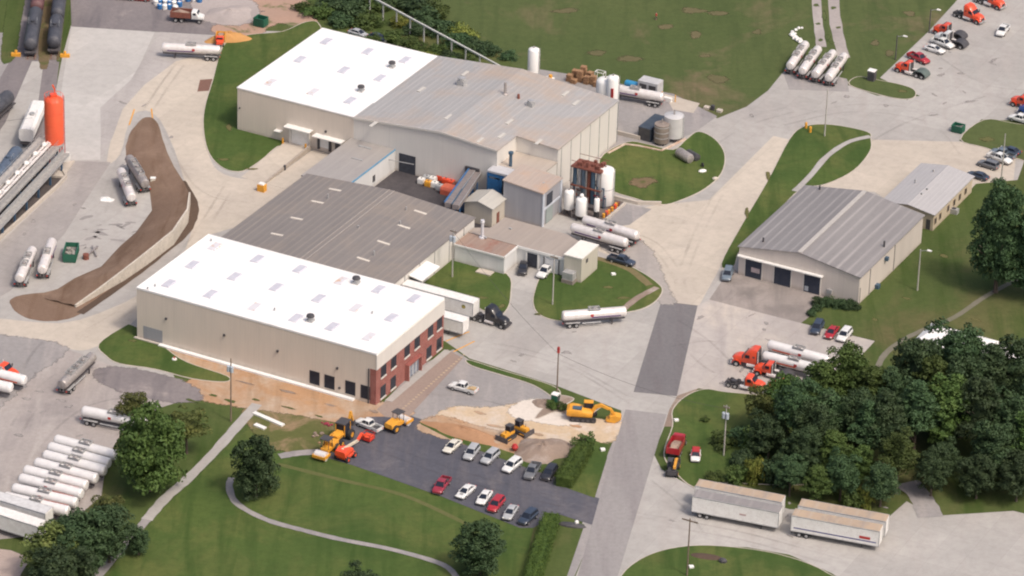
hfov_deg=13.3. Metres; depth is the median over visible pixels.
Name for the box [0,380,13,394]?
tank trailer
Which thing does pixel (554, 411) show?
kerb
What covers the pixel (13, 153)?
rail tank car
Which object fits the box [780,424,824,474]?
dark tree
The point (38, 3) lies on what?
rail tank car
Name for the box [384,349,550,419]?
lot
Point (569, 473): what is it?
hedge
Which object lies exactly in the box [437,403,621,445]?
sand fill
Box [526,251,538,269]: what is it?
open door
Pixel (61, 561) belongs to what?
dark tree
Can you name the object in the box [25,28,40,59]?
sleepers
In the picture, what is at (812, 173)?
footpath
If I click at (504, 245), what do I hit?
shop building
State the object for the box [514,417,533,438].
bulldozer
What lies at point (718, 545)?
kerb
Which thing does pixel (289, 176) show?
dock apron
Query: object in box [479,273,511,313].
kerb
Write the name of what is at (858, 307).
bush
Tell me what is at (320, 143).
dock door
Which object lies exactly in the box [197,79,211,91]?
drain cover
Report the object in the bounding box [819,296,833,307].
bush
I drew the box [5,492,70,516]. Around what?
tank trailer
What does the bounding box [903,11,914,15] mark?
field wear
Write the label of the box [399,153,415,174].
open doorway
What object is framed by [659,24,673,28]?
field wear
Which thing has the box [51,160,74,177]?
silo pad
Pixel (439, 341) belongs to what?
window
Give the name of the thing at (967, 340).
dark tree
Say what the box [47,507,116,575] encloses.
dark tree
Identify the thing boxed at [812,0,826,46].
gravel track
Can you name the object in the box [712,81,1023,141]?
road
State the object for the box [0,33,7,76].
slab strip
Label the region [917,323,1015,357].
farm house
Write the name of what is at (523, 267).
pickup truck
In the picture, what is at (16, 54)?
bollard
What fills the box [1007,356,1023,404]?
dark tree
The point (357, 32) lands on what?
parked car
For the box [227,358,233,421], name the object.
utility pole
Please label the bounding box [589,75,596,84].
pallet stack
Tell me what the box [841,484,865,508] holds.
bush
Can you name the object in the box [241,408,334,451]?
grass patch
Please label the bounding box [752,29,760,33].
field wear
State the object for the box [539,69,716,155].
back yard
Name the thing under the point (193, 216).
mud strip
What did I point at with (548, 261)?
roller door
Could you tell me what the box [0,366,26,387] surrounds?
tank trailer
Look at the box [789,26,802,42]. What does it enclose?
sheeting heap
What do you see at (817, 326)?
parked suv
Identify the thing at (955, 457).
dark tree
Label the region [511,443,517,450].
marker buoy
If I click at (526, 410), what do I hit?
limestone patch
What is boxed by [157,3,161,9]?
plastic tank
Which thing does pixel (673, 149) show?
kerb
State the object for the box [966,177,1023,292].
dense tree
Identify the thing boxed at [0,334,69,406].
dark gravel
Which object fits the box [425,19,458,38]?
bush
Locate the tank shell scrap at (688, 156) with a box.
[675,147,699,162]
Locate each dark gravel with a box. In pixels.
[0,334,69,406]
[93,366,202,402]
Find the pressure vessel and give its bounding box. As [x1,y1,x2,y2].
[624,80,637,86]
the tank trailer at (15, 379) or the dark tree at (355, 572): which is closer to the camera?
the dark tree at (355, 572)
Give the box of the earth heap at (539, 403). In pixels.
[532,399,550,407]
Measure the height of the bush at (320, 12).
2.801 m
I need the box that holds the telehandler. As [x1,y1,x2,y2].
[665,457,680,477]
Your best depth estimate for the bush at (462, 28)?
951.93 m
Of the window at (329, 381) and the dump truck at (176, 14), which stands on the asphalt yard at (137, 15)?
the dump truck at (176, 14)
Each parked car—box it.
[347,28,367,36]
[367,32,386,42]
[442,438,462,453]
[455,483,475,499]
[476,489,492,505]
[502,504,518,520]
[824,325,839,339]
[923,44,945,54]
[967,170,989,181]
[998,146,1021,155]
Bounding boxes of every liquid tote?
[417,176,425,184]
[424,179,431,187]
[429,175,436,180]
[430,180,438,188]
[435,183,442,190]
[442,177,448,183]
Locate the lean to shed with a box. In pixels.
[561,240,598,284]
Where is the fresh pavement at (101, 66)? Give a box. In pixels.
[60,27,153,159]
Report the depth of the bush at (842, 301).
845.22 m
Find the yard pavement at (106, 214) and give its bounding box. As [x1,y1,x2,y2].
[0,27,329,376]
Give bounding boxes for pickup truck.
[356,417,383,432]
[432,475,451,494]
[448,380,478,394]
[517,260,529,275]
[523,461,541,480]
[536,264,551,278]
[607,253,635,266]
[906,51,929,64]
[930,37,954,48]
[986,151,1012,164]
[989,147,1016,159]
[996,23,1010,36]
[1007,113,1023,122]
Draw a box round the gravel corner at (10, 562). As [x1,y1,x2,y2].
[0,549,29,575]
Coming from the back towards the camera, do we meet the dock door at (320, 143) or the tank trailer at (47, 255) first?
the dock door at (320, 143)
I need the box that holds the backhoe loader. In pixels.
[323,411,355,451]
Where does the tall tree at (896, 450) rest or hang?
on the ground at (138, 504)
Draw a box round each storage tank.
[527,46,540,73]
[564,188,574,215]
[575,193,587,220]
[593,196,599,218]
[595,165,614,206]
[596,76,607,95]
[606,74,639,139]
[654,119,670,145]
[664,109,684,141]
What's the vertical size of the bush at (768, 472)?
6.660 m
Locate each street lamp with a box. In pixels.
[895,35,907,59]
[917,249,931,290]
[928,9,940,32]
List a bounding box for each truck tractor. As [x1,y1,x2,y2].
[0,359,19,373]
[472,303,511,328]
[725,371,765,393]
[730,345,777,368]
[752,359,795,378]
[893,59,930,79]
[931,22,967,38]
[934,29,968,49]
[953,2,985,24]
[974,0,1006,9]
[1008,94,1023,106]
[1016,104,1023,112]
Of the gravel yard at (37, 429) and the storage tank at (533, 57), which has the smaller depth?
the gravel yard at (37, 429)
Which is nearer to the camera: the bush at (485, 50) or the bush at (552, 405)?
the bush at (552, 405)
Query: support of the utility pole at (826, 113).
on the grass island at (805, 151)
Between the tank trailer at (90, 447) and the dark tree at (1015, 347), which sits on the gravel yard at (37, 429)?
the tank trailer at (90, 447)
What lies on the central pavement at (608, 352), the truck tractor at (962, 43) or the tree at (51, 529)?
the truck tractor at (962, 43)
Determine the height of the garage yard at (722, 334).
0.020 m
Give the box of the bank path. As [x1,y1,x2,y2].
[597,257,652,285]
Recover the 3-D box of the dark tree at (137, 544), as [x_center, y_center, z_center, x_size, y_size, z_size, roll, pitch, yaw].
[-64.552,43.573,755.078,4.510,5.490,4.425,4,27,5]
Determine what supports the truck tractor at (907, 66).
on the central pavement at (608, 352)
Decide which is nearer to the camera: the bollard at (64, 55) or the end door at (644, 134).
the end door at (644, 134)
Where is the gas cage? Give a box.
[594,69,605,77]
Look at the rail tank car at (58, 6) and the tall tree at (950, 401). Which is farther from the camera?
the rail tank car at (58, 6)
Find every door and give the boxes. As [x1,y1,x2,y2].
[289,129,309,145]
[317,138,330,151]
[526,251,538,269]
[545,204,552,223]
[545,258,558,273]
[639,127,649,140]
[744,259,762,279]
[773,266,791,287]
[802,274,820,294]
[926,219,930,229]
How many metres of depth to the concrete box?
924.25 m
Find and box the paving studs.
[402,354,464,408]
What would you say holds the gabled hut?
on the yard floor
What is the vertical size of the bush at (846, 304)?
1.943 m
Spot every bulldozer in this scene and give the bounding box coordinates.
[495,423,516,443]
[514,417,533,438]
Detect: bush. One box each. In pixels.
[290,0,316,12]
[298,1,334,19]
[315,0,343,13]
[327,11,354,28]
[338,0,369,18]
[350,12,385,30]
[361,0,395,12]
[363,32,382,41]
[373,0,403,8]
[380,28,407,43]
[389,14,413,28]
[392,35,419,48]
[396,0,436,17]
[401,22,428,35]
[408,4,441,27]
[409,40,434,52]
[416,0,450,19]
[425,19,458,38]
[429,43,448,54]
[440,31,471,48]
[440,49,462,58]
[446,21,480,38]
[458,53,477,61]
[461,35,487,52]
[475,40,502,57]
[496,49,520,61]
[546,399,558,409]
[556,401,566,410]
[700,415,709,422]
[705,470,725,481]
[708,429,740,451]
[725,464,752,486]
[727,425,749,446]
[729,448,757,473]
[739,425,779,455]
[743,456,765,487]
[757,451,786,488]
[766,449,800,490]
[806,309,816,316]
[810,303,822,311]
[811,296,826,305]
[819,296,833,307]
[828,295,840,309]
[833,297,846,308]
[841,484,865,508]
[843,298,856,310]
[846,299,861,310]
[856,481,874,510]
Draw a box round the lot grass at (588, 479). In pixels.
[568,441,607,497]
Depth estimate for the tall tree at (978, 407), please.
787.65 m
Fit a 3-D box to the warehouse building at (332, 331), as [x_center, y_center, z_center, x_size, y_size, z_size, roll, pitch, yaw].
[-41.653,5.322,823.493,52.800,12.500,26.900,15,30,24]
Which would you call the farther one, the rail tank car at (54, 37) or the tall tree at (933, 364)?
the rail tank car at (54, 37)
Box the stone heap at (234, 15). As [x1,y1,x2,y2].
[205,5,250,24]
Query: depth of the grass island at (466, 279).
850.36 m
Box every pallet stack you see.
[566,73,573,81]
[570,78,577,83]
[572,68,577,77]
[576,69,583,82]
[580,65,587,75]
[583,75,589,84]
[586,70,593,75]
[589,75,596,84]
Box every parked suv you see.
[463,442,480,460]
[480,446,500,464]
[487,493,505,512]
[502,455,522,473]
[518,506,538,525]
[541,462,558,481]
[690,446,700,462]
[721,265,733,281]
[810,318,824,334]
[836,325,852,342]
[977,158,999,170]
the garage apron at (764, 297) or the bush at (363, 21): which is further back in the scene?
the bush at (363, 21)
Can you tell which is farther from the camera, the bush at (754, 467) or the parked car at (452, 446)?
the parked car at (452, 446)
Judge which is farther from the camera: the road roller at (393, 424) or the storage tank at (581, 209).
the storage tank at (581, 209)
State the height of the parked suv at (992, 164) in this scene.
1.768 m
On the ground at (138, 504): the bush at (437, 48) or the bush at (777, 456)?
the bush at (437, 48)
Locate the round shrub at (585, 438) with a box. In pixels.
[569,431,595,451]
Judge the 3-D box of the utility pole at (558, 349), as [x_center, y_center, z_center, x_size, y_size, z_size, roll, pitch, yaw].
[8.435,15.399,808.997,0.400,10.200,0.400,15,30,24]
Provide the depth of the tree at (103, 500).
760.14 m
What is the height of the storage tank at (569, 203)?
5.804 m
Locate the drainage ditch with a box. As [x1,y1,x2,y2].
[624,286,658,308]
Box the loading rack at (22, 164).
[0,133,69,232]
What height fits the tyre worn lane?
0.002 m
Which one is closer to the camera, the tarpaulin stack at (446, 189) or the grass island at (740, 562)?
the grass island at (740, 562)
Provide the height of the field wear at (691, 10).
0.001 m
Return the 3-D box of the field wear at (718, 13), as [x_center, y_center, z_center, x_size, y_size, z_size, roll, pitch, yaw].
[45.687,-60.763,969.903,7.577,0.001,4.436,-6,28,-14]
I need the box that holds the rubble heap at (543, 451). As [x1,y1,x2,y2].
[514,438,572,463]
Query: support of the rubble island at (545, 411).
on the sand fill
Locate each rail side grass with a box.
[1,0,24,63]
[38,0,51,68]
[57,0,69,61]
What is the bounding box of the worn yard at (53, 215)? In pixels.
[0,161,110,295]
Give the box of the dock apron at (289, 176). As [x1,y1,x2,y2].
[267,150,328,188]
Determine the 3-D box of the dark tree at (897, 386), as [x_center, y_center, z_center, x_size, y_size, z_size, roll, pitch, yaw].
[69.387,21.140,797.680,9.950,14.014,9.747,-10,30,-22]
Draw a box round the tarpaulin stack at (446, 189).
[440,183,455,195]
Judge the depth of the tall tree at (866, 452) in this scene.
780.00 m
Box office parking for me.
[821,140,1015,197]
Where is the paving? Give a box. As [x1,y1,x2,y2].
[377,349,462,417]
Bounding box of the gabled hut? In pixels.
[464,189,505,226]
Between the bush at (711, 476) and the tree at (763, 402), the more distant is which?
the tree at (763, 402)
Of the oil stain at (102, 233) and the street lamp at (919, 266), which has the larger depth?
the oil stain at (102, 233)
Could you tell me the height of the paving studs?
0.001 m
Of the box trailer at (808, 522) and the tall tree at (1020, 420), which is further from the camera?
the tall tree at (1020, 420)
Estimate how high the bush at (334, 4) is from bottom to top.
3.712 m
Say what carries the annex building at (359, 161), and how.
on the ground at (138, 504)
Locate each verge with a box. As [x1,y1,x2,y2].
[419,422,559,476]
[523,517,583,575]
[567,436,617,575]
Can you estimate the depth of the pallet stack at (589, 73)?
934.78 m
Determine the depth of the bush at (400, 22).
957.41 m
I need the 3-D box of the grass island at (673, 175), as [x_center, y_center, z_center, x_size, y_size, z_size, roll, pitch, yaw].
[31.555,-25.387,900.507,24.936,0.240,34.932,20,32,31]
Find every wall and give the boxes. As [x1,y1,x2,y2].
[0,169,66,240]
[75,192,189,306]
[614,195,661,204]
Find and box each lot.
[320,416,598,527]
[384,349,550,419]
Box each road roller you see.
[312,434,338,460]
[384,408,413,433]
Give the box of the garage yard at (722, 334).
[677,300,873,395]
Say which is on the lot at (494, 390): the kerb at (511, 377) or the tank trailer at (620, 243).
the kerb at (511, 377)
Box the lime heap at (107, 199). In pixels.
[100,196,114,201]
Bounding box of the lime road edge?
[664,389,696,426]
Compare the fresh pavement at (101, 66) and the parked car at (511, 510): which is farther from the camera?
the fresh pavement at (101, 66)
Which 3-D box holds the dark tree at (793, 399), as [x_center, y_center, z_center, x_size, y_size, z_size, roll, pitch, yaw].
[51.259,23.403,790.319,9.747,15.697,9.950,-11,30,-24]
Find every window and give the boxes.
[309,370,319,385]
[324,374,334,389]
[345,380,355,395]
[360,384,370,399]
[380,383,385,400]
[381,364,386,379]
[390,375,395,391]
[391,355,396,370]
[404,343,409,359]
[414,335,419,350]
[426,345,431,361]
[428,324,433,339]
[436,336,441,352]
[437,317,442,332]
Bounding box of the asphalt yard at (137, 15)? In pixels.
[71,0,264,34]
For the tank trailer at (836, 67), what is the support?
on the truck stand
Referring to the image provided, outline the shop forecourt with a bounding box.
[598,136,788,304]
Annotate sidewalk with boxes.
[386,349,450,401]
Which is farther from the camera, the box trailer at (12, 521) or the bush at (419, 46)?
the bush at (419, 46)
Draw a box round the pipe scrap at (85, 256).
[83,245,97,259]
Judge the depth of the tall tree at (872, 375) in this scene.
796.36 m
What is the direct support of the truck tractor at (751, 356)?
on the garage yard at (722, 334)
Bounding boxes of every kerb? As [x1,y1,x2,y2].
[98,324,229,381]
[203,21,321,171]
[465,360,560,395]
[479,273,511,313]
[532,267,662,320]
[535,395,573,418]
[599,131,725,204]
[607,138,685,153]
[621,545,832,575]
[663,389,801,486]
[721,124,871,268]
[848,76,915,99]
[960,119,1023,160]
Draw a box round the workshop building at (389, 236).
[222,173,475,285]
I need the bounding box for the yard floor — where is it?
[375,170,489,227]
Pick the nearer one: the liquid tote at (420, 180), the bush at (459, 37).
the liquid tote at (420, 180)
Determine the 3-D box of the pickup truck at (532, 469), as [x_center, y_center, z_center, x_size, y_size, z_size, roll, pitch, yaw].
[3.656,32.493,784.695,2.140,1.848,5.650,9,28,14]
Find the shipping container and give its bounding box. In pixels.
[638,114,663,141]
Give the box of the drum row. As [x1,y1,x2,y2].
[602,201,625,219]
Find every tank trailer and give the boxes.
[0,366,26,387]
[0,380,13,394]
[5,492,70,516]
[11,483,78,509]
[14,246,36,286]
[18,473,83,501]
[23,465,88,492]
[34,458,98,485]
[36,237,56,277]
[42,450,107,477]
[47,442,111,467]
[53,435,117,462]
[56,352,96,393]
[80,406,147,427]
[117,167,136,205]
[125,155,150,192]
[162,41,220,61]
[560,305,626,328]
[570,223,629,253]
[582,215,640,245]
[619,84,664,107]
[762,351,811,379]
[767,340,829,362]
[785,41,808,73]
[797,45,821,78]
[810,49,836,82]
[823,52,847,85]
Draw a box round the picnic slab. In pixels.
[475,268,493,275]
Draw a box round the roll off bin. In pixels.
[62,242,78,262]
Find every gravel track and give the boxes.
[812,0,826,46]
[828,0,849,57]
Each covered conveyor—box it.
[444,168,475,210]
[451,172,480,211]
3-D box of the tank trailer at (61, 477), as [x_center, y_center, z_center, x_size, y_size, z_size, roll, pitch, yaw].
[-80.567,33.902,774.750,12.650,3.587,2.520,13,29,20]
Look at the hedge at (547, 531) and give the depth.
759.51 m
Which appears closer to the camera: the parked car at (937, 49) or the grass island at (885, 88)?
the grass island at (885, 88)
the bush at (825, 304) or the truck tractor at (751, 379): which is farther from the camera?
the bush at (825, 304)
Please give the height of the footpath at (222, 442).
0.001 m
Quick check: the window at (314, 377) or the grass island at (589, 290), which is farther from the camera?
the grass island at (589, 290)
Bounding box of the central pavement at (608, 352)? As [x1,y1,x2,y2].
[374,0,1023,575]
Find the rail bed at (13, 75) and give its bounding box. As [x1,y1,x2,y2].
[0,0,58,159]
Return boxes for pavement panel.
[100,32,220,159]
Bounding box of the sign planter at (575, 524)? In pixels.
[559,520,585,528]
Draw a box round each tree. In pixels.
[19,520,78,570]
[28,543,98,575]
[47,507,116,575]
[88,494,130,519]
[88,502,137,562]
[113,399,187,495]
[114,391,147,415]
[125,526,150,554]
[168,404,212,453]
[229,434,280,500]
[340,559,378,575]
[447,518,506,575]
[743,384,776,419]
[747,407,791,458]
[763,371,803,421]
[770,453,809,496]
[771,376,821,434]
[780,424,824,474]
[790,392,840,455]
[799,464,832,500]
[802,359,838,396]
[815,387,849,440]
[818,429,854,477]
[821,339,868,398]
[823,446,862,500]
[829,386,877,450]
[845,365,891,400]
[845,400,885,448]
[845,444,874,487]
[862,388,911,462]
[862,461,900,506]
[876,366,916,405]
[877,426,921,493]
[890,336,945,386]
[895,379,944,457]
[912,354,948,433]
[912,445,953,495]
[924,316,986,373]
[925,372,972,442]
[929,435,962,480]
[945,353,995,437]
[954,375,1005,459]
[954,453,999,498]
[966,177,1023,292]
[970,419,1021,479]
[973,342,1017,397]
[986,383,1023,461]
[996,447,1023,501]
[998,215,1023,289]
[998,334,1023,398]
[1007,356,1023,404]
[1010,411,1023,450]
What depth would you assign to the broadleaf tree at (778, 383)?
797.05 m
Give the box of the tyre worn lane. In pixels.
[596,230,677,304]
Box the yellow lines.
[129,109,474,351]
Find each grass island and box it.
[99,324,229,380]
[204,21,320,170]
[424,258,510,311]
[466,360,559,394]
[534,260,661,319]
[600,132,724,203]
[622,545,831,575]
[665,389,830,486]
[722,124,870,267]
[849,77,914,98]
[961,119,1023,159]
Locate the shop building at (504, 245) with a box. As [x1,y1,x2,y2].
[454,217,577,274]
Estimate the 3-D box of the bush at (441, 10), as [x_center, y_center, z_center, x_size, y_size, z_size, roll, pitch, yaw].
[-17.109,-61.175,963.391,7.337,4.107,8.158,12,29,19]
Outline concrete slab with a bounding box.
[664,94,699,112]
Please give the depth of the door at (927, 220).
876.63 m
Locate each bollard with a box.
[11,50,20,56]
[60,51,69,57]
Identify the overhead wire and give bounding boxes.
[456,235,529,324]
[570,359,720,407]
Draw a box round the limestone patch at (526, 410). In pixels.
[507,398,579,425]
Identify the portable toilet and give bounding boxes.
[551,391,559,405]
[867,68,876,81]
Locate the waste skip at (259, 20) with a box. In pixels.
[253,14,267,27]
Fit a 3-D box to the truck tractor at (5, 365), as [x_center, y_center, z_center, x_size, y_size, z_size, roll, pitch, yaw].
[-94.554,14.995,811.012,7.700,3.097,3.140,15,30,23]
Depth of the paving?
811.78 m
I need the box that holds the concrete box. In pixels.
[703,105,722,112]
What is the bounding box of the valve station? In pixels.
[662,91,675,102]
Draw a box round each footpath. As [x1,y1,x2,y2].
[93,519,150,575]
[141,403,261,520]
[226,477,458,575]
[278,449,320,458]
[792,135,871,191]
[876,279,1017,366]
[898,480,942,517]
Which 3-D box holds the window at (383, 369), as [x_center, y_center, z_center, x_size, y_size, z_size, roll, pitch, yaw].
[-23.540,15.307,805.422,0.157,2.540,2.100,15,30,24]
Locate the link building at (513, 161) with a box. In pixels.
[487,151,556,194]
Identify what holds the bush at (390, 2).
on the ground at (138, 504)
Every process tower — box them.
[502,164,562,226]
[570,153,608,210]
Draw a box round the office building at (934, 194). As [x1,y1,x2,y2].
[885,163,974,230]
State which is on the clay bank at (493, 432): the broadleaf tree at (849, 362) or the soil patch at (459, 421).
the soil patch at (459, 421)
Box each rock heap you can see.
[312,432,324,436]
[321,422,333,426]
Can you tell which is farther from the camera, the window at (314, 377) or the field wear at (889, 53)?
the field wear at (889, 53)
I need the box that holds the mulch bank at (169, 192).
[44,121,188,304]
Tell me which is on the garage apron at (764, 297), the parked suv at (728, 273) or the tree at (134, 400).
the parked suv at (728, 273)
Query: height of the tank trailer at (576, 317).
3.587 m
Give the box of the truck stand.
[783,70,848,91]
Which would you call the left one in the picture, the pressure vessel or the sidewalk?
the sidewalk
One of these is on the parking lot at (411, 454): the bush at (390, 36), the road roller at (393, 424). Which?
the road roller at (393, 424)
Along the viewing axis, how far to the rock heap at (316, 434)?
795.44 m
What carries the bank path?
on the grass island at (589, 290)
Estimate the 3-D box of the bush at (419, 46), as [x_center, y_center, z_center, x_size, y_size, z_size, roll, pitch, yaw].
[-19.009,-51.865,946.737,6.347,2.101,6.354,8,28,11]
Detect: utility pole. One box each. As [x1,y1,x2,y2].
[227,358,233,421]
[449,229,456,276]
[550,255,557,304]
[556,346,559,391]
[682,518,697,575]
[722,405,729,455]
[824,88,827,135]
[1001,134,1005,178]
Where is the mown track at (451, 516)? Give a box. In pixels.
[278,463,467,524]
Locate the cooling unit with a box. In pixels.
[950,207,958,214]
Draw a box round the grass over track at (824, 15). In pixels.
[822,11,826,19]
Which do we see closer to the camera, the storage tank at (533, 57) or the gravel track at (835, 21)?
the storage tank at (533, 57)
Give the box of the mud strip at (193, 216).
[77,181,198,313]
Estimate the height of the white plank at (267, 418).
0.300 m
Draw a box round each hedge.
[522,510,560,575]
[553,441,593,487]
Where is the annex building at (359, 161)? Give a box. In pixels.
[301,138,413,185]
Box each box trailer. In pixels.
[0,491,53,522]
[0,506,45,542]
[401,279,479,317]
[444,310,468,334]
[691,489,782,528]
[694,479,785,511]
[790,508,883,546]
[798,498,889,536]
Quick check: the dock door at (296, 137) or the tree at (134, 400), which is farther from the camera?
the dock door at (296, 137)
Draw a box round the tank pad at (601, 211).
[559,199,622,219]
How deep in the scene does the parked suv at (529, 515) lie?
769.40 m
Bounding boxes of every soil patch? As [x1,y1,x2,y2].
[451,419,464,422]
[487,424,504,427]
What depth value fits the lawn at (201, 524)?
765.65 m
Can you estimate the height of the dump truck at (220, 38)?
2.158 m
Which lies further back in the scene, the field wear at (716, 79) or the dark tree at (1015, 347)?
the field wear at (716, 79)
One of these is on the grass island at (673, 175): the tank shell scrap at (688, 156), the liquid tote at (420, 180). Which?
the tank shell scrap at (688, 156)
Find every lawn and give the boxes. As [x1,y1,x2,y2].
[108,427,581,575]
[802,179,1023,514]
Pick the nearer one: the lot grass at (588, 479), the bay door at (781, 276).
the lot grass at (588, 479)
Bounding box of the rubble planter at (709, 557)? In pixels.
[690,553,726,562]
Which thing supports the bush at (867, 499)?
on the ground at (138, 504)
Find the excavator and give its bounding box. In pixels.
[566,399,621,423]
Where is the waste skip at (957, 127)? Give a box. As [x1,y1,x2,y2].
[951,122,965,133]
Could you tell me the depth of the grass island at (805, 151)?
901.76 m
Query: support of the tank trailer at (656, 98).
on the back yard at (634, 114)
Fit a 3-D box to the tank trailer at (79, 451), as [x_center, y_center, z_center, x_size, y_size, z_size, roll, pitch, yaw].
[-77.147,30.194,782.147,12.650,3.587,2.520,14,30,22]
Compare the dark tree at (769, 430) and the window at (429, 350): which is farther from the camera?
the window at (429, 350)
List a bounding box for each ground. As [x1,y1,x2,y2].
[0,0,1023,575]
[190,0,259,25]
[629,177,656,187]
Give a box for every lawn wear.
[745,208,748,218]
[766,172,770,180]
[979,137,993,141]
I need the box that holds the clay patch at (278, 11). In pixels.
[211,0,317,34]
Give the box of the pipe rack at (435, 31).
[369,0,498,64]
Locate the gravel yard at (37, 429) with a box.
[0,336,175,538]
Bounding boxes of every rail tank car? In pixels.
[0,90,15,116]
[0,146,23,179]
[24,6,41,55]
[30,0,44,15]
[47,14,62,53]
[51,0,65,22]
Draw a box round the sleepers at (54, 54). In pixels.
[49,23,63,59]
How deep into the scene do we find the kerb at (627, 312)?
844.90 m
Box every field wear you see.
[550,8,577,12]
[588,50,605,55]
[617,55,642,61]
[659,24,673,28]
[682,7,707,13]
[690,31,701,38]
[707,74,728,83]
[708,11,727,15]
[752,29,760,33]
[870,40,878,45]
[885,50,893,55]
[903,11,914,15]
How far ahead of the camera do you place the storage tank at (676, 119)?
908.05 m
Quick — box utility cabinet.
[257,182,266,192]
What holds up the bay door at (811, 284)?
in the garage building at (859, 246)
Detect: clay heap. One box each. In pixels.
[204,31,251,43]
[421,421,497,445]
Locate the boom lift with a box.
[334,429,374,462]
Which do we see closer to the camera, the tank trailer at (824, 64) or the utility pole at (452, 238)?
the utility pole at (452, 238)
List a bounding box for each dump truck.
[170,7,204,23]
[215,31,225,46]
[666,432,686,457]
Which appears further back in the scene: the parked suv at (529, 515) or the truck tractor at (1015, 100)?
the truck tractor at (1015, 100)
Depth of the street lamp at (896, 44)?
948.54 m
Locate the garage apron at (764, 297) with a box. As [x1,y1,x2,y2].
[709,269,823,322]
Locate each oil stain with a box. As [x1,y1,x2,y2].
[79,215,92,219]
[97,231,108,235]
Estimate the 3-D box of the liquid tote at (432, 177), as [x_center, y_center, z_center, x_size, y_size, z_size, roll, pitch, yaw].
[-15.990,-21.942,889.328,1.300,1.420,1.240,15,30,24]
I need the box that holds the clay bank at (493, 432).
[416,415,523,452]
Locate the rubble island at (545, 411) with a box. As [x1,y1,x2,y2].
[536,395,572,417]
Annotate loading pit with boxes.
[0,160,60,233]
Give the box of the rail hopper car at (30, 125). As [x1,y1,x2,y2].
[19,100,43,146]
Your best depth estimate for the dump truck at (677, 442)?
791.84 m
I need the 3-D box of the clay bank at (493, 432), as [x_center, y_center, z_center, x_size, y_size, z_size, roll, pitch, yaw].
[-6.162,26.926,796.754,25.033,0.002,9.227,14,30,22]
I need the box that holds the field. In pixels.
[432,0,956,116]
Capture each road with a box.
[0,43,284,349]
[578,410,666,575]
[634,303,697,395]
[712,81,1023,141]
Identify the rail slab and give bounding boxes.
[0,61,42,162]
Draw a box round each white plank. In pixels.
[252,411,284,426]
[253,423,266,429]
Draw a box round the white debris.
[698,163,705,172]
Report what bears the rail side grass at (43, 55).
on the rail bed at (13, 75)
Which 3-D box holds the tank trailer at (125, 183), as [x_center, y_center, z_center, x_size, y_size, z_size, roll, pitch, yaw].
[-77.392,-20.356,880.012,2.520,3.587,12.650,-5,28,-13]
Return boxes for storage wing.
[237,28,436,152]
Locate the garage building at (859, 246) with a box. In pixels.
[737,185,924,303]
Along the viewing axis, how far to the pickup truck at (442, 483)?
778.14 m
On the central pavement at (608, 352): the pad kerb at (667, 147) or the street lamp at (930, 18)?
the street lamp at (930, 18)
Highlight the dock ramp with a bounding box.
[242,141,310,182]
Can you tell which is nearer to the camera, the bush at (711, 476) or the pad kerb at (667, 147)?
the bush at (711, 476)
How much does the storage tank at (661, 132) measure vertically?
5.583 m
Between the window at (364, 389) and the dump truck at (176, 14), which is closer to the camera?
the window at (364, 389)
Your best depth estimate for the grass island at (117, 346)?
820.01 m
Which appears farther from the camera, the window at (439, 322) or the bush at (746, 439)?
the window at (439, 322)
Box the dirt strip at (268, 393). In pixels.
[168,349,414,421]
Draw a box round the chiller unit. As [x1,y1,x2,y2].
[638,75,662,91]
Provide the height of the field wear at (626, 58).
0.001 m
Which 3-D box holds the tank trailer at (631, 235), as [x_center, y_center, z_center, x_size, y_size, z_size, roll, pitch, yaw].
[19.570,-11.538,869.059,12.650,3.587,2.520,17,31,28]
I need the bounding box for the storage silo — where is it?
[44,85,70,162]
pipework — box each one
[570,186,578,202]
[594,187,605,208]
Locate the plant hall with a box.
[353,56,618,190]
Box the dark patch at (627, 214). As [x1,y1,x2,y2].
[604,203,650,225]
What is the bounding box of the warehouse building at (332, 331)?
[134,234,444,404]
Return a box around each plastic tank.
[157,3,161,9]
[162,3,166,9]
[167,3,171,9]
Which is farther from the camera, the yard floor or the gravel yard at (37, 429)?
the yard floor
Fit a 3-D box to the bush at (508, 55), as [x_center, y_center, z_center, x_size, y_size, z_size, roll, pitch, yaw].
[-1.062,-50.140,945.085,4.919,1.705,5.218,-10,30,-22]

